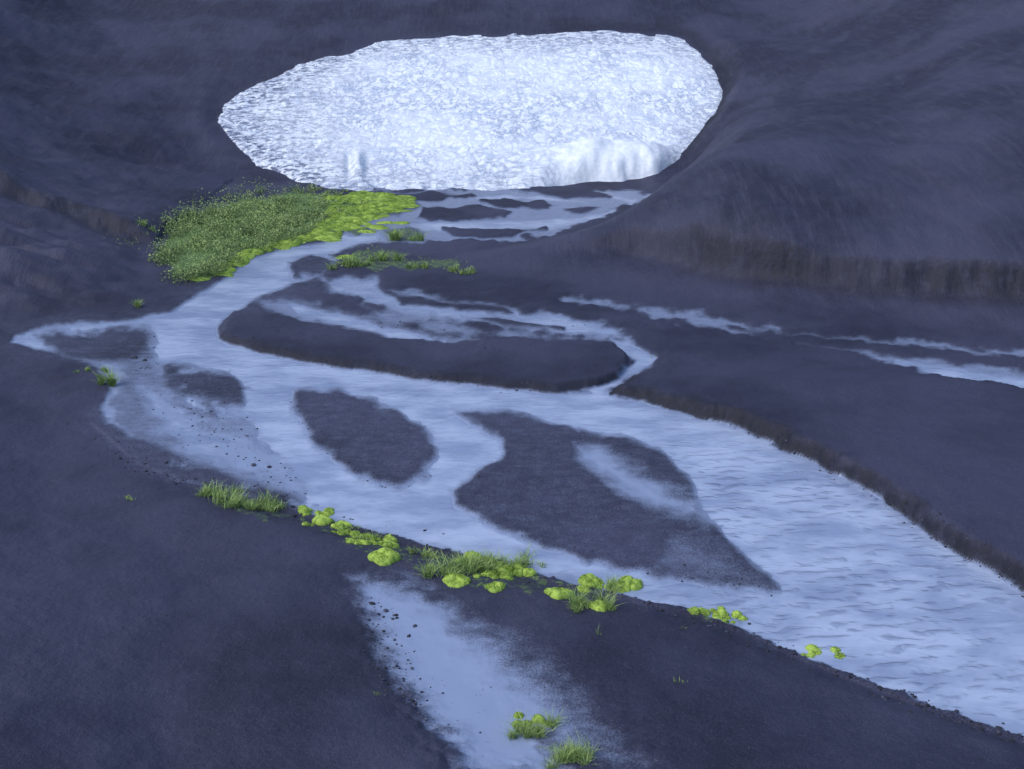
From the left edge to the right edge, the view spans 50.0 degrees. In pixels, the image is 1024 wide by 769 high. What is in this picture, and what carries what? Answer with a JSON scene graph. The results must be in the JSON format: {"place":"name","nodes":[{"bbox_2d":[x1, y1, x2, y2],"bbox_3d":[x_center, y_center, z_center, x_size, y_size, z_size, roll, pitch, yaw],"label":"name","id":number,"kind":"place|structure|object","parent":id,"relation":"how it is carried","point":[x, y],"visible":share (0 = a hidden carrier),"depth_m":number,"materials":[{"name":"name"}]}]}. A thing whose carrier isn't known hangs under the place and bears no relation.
{"place":"outdoors","nodes":[
{"label":"outdoors","id":0,"kind":"place"},
{"bbox_2d":[0,0,1023,768],"bbox_3d":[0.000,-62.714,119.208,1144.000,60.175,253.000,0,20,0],"label":"ground","id":1,"kind":"structure","parent":0,"point":[814,232],"depth_m":34.54,"materials":[{"name":"grey soil"}]},
{"bbox_2d":[73,365,108,372],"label":"grass tuft","id":2,"kind":"object","parent":1,"relation":"on","point":[102,369],"visible":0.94,"depth_m":35.93,"materials":[{"name":"green plant"}]},
{"bbox_2d":[87,366,121,386],"bbox_3d":[-12.694,-0.235,34.663,1.362,0.628,1.244,0,20,0],"label":"grass tuft","id":3,"kind":"object","parent":1,"relation":"on","point":[110,379],"visible":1,"depth_m":34.65,"materials":[{"name":"green plant"}]},
{"bbox_2d":[131,299,141,307],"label":"grass tuft","id":4,"kind":"object","parent":1,"relation":"on","point":[137,304],"visible":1,"depth_m":42.87,"materials":[{"name":"green plant"}]},
{"bbox_2d":[136,218,174,238],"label":"grass tuft","id":5,"kind":"object","parent":1,"relation":"on","point":[143,223],"visible":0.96,"depth_m":54.11,"materials":[{"name":"green plant"}]},
{"bbox_2d":[190,480,243,497],"bbox_3d":[-7.278,2.606,27.216,1.400,0.381,0.883,0,20,0],"label":"grass tuft","id":6,"kind":"object","parent":1,"relation":"on","point":[206,491],"visible":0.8,"depth_m":27.26,"materials":[{"name":"green plant"}]},
{"bbox_2d":[208,483,279,510],"bbox_3d":[-6.410,2.723,26.540,2.024,0.622,1.469,0,20,0],"label":"grass tuft","id":7,"kind":"object","parent":1,"relation":"on","point":[233,501],"visible":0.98,"depth_m":26.53,"materials":[{"name":"green plant"}]},
{"bbox_2d":[257,499,288,512],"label":"grass tuft","id":8,"kind":"object","parent":1,"relation":"on","point":[266,508],"visible":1,"depth_m":26.45,"materials":[{"name":"green plant"}]},
{"bbox_2d":[103,177,477,283],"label":"willow shrub thicket","id":9,"kind":"object","parent":1,"relation":"on","point":[259,236],"visible":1,"depth_m":55.49,"materials":[{"name":"green plant"}]},
{"bbox_2d":[186,190,419,280],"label":"moss carpet","id":10,"kind":"object","parent":1,"relation":"on","point":[339,222],"visible":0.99,"depth_m":58.25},
{"bbox_2d":[297,505,351,529],"bbox_3d":[-4.471,3.113,26.118,1.170,0.337,1.607,-5,21,-15],"label":"moss cushion","id":11,"kind":"object","parent":1,"relation":"on","point":[320,518],"visible":0.99,"depth_m":25.87,"materials":[{"name":"green plant"}]},
{"bbox_2d":[326,524,371,533],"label":"grass tuft","id":12,"kind":"object","parent":1,"relation":"on","point":[352,528],"visible":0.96,"depth_m":25.53,"materials":[{"name":"green plant"}]},
{"bbox_2d":[325,254,373,269],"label":"grass tuft","id":13,"kind":"object","parent":1,"relation":"on","point":[348,262],"visible":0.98,"depth_m":49.01,"materials":[{"name":"green plant"}]},
{"bbox_2d":[331,529,399,547],"bbox_3d":[-3.347,3.473,24.920,1.670,0.378,1.084,0,20,0],"label":"moss cushion","id":14,"kind":"object","parent":1,"relation":"on","point":[390,541],"visible":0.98,"depth_m":24.77,"materials":[{"name":"green plant"}]},
{"bbox_2d":[353,533,400,540],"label":"grass tuft","id":15,"kind":"object","parent":1,"relation":"on","point":[364,538],"visible":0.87,"depth_m":25.01,"materials":[{"name":"green plant"}]},
{"bbox_2d":[367,547,400,565],"bbox_3d":[-2.772,3.701,23.786,0.644,0.237,0.676,-19,27,-41],"label":"moss cushion","id":16,"kind":"object","parent":1,"relation":"on","point":[385,556],"visible":1,"depth_m":23.66,"materials":[{"name":"green plant"}]},
{"bbox_2d":[366,250,407,261],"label":"grass tuft","id":17,"kind":"object","parent":1,"relation":"on","point":[382,257],"visible":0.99,"depth_m":50.07,"materials":[{"name":"green plant"}]},
{"bbox_2d":[379,225,430,241],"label":"grass tuft","id":18,"kind":"object","parent":1,"relation":"on","point":[395,235],"visible":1,"depth_m":54.23,"materials":[{"name":"green plant"}]},
{"bbox_2d":[404,262,427,268],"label":"grass tuft","id":19,"kind":"object","parent":1,"relation":"on","point":[425,265],"visible":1,"depth_m":48.69,"materials":[{"name":"green plant"}]},
{"bbox_2d":[407,545,441,558],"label":"grass tuft","id":20,"kind":"object","parent":1,"relation":"on","point":[426,553],"visible":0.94,"depth_m":24.13,"materials":[{"name":"green plant"}]},
{"bbox_2d":[415,548,492,578],"bbox_3d":[-1.252,3.819,23.199,1.878,0.601,0.978,0,20,0],"label":"grass tuft","id":21,"kind":"object","parent":1,"relation":"on","point":[456,570],"visible":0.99,"depth_m":23.18,"materials":[{"name":"green plant"}]},
{"bbox_2d":[447,263,480,274],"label":"grass tuft","id":22,"kind":"object","parent":1,"relation":"on","point":[453,269],"visible":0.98,"depth_m":47.77,"materials":[{"name":"green plant"}]},
{"bbox_2d":[217,30,722,190],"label":"snow patch","id":23,"kind":"object","parent":1,"relation":"on","point":[481,113],"visible":0.96,"depth_m":79.10,"materials":[{"name":"white snow"}]},
{"bbox_2d":[443,547,508,574],"bbox_3d":[-0.836,3.797,23.591,1.639,0.611,1.119,0,20,0],"label":"grass tuft","id":24,"kind":"object","parent":1,"relation":"on","point":[484,567],"visible":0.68,"depth_m":23.57,"materials":[{"name":"green plant"}]},
{"bbox_2d":[442,550,536,592],"bbox_3d":[-0.544,4.043,23.357,1.903,0.496,1.869,7,21,19],"label":"moss cushion","id":25,"kind":"object","parent":1,"relation":"on","point":[458,580],"visible":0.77,"depth_m":23.10,"materials":[{"name":"green plant"}]},
{"bbox_2d":[465,542,539,571],"bbox_3d":[-0.151,3.789,23.970,2.039,0.488,1.355,-10,23,-26],"label":"grass tuft","id":26,"kind":"object","parent":1,"relation":"on","point":[504,559],"visible":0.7,"depth_m":23.95,"materials":[{"name":"green plant"}]},
{"bbox_2d":[509,552,546,567],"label":"grass tuft","id":27,"kind":"object","parent":1,"relation":"on","point":[526,561],"visible":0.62,"depth_m":24.07,"materials":[{"name":"green plant"}]},
{"bbox_2d":[492,706,567,739],"bbox_3d":[0.338,5.587,18.158,1.336,0.430,0.909,0,20,0],"label":"grass tuft","id":28,"kind":"object","parent":1,"relation":"on","point":[525,729],"visible":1,"depth_m":18.14,"materials":[{"name":"green plant"}]},
{"bbox_2d":[513,711,552,727],"bbox_3d":[0.346,5.643,18.482,0.729,0.161,0.459,0,20,0],"label":"moss cushion","id":29,"kind":"object","parent":1,"relation":"on","point":[521,715],"visible":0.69,"depth_m":18.42,"materials":[{"name":"green plant"}]},
{"bbox_2d":[544,587,575,599],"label":"moss cushion","id":30,"kind":"object","parent":1,"relation":"on","point":[558,593],"visible":0.94,"depth_m":22.32,"materials":[{"name":"green plant"}]},
{"bbox_2d":[539,728,605,768],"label":"grass tuft","id":31,"kind":"object","parent":1,"relation":"on","point":[570,754],"visible":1,"depth_m":17.35,"materials":[{"name":"green plant"}]},
{"bbox_2d":[562,584,620,613],"bbox_3d":[1.631,4.289,22.054,1.391,0.573,1.278,0,20,0],"label":"grass tuft","id":32,"kind":"object","parent":1,"relation":"on","point":[578,602],"visible":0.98,"depth_m":21.93,"materials":[{"name":"green plant"}]},
{"bbox_2d":[588,599,611,611],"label":"moss cushion","id":33,"kind":"object","parent":1,"relation":"on","point":[597,606],"visible":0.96,"depth_m":21.86,"materials":[{"name":"green plant"}]},
{"bbox_2d":[577,573,642,593],"bbox_3d":[2.089,4.193,23.307,1.458,0.251,0.891,0,20,0],"label":"moss cushion","id":34,"kind":"object","parent":1,"relation":"on","point":[587,581],"visible":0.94,"depth_m":23.19,"materials":[{"name":"green plant"}]},
{"bbox_2d":[604,571,624,592],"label":"grass tuft","id":35,"kind":"object","parent":1,"relation":"on","point":[611,583],"visible":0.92,"depth_m":23.12,"materials":[{"name":"green plant"}]},
{"bbox_2d":[687,606,747,623],"bbox_3d":[4.174,4.584,22.206,1.238,0.267,0.654,8,22,21],"label":"moss cushion","id":36,"kind":"object","parent":1,"relation":"on","point":[720,613],"visible":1,"depth_m":22.13,"materials":[{"name":"green plant"}]},
{"bbox_2d":[800,644,844,658],"bbox_3d":[5.918,5.102,20.949,0.885,0.159,0.500,0,20,0],"label":"moss cushion","id":37,"kind":"object","parent":1,"relation":"on","point":[813,650],"visible":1,"depth_m":20.93,"materials":[{"name":"green plant"}]},
{"bbox_2d":[13,189,1023,737],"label":"river","id":38,"kind":"structure","parent":0,"point":[879,591],"depth_m":26.48,"materials":[{"name":"liquid"}]},
{"bbox_2d":[69,308,1023,768],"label":"gravel","id":39,"kind":"structure","parent":0,"point":[999,728],"depth_m":22.12,"materials":[{"name":"black gravel"}]}
]}

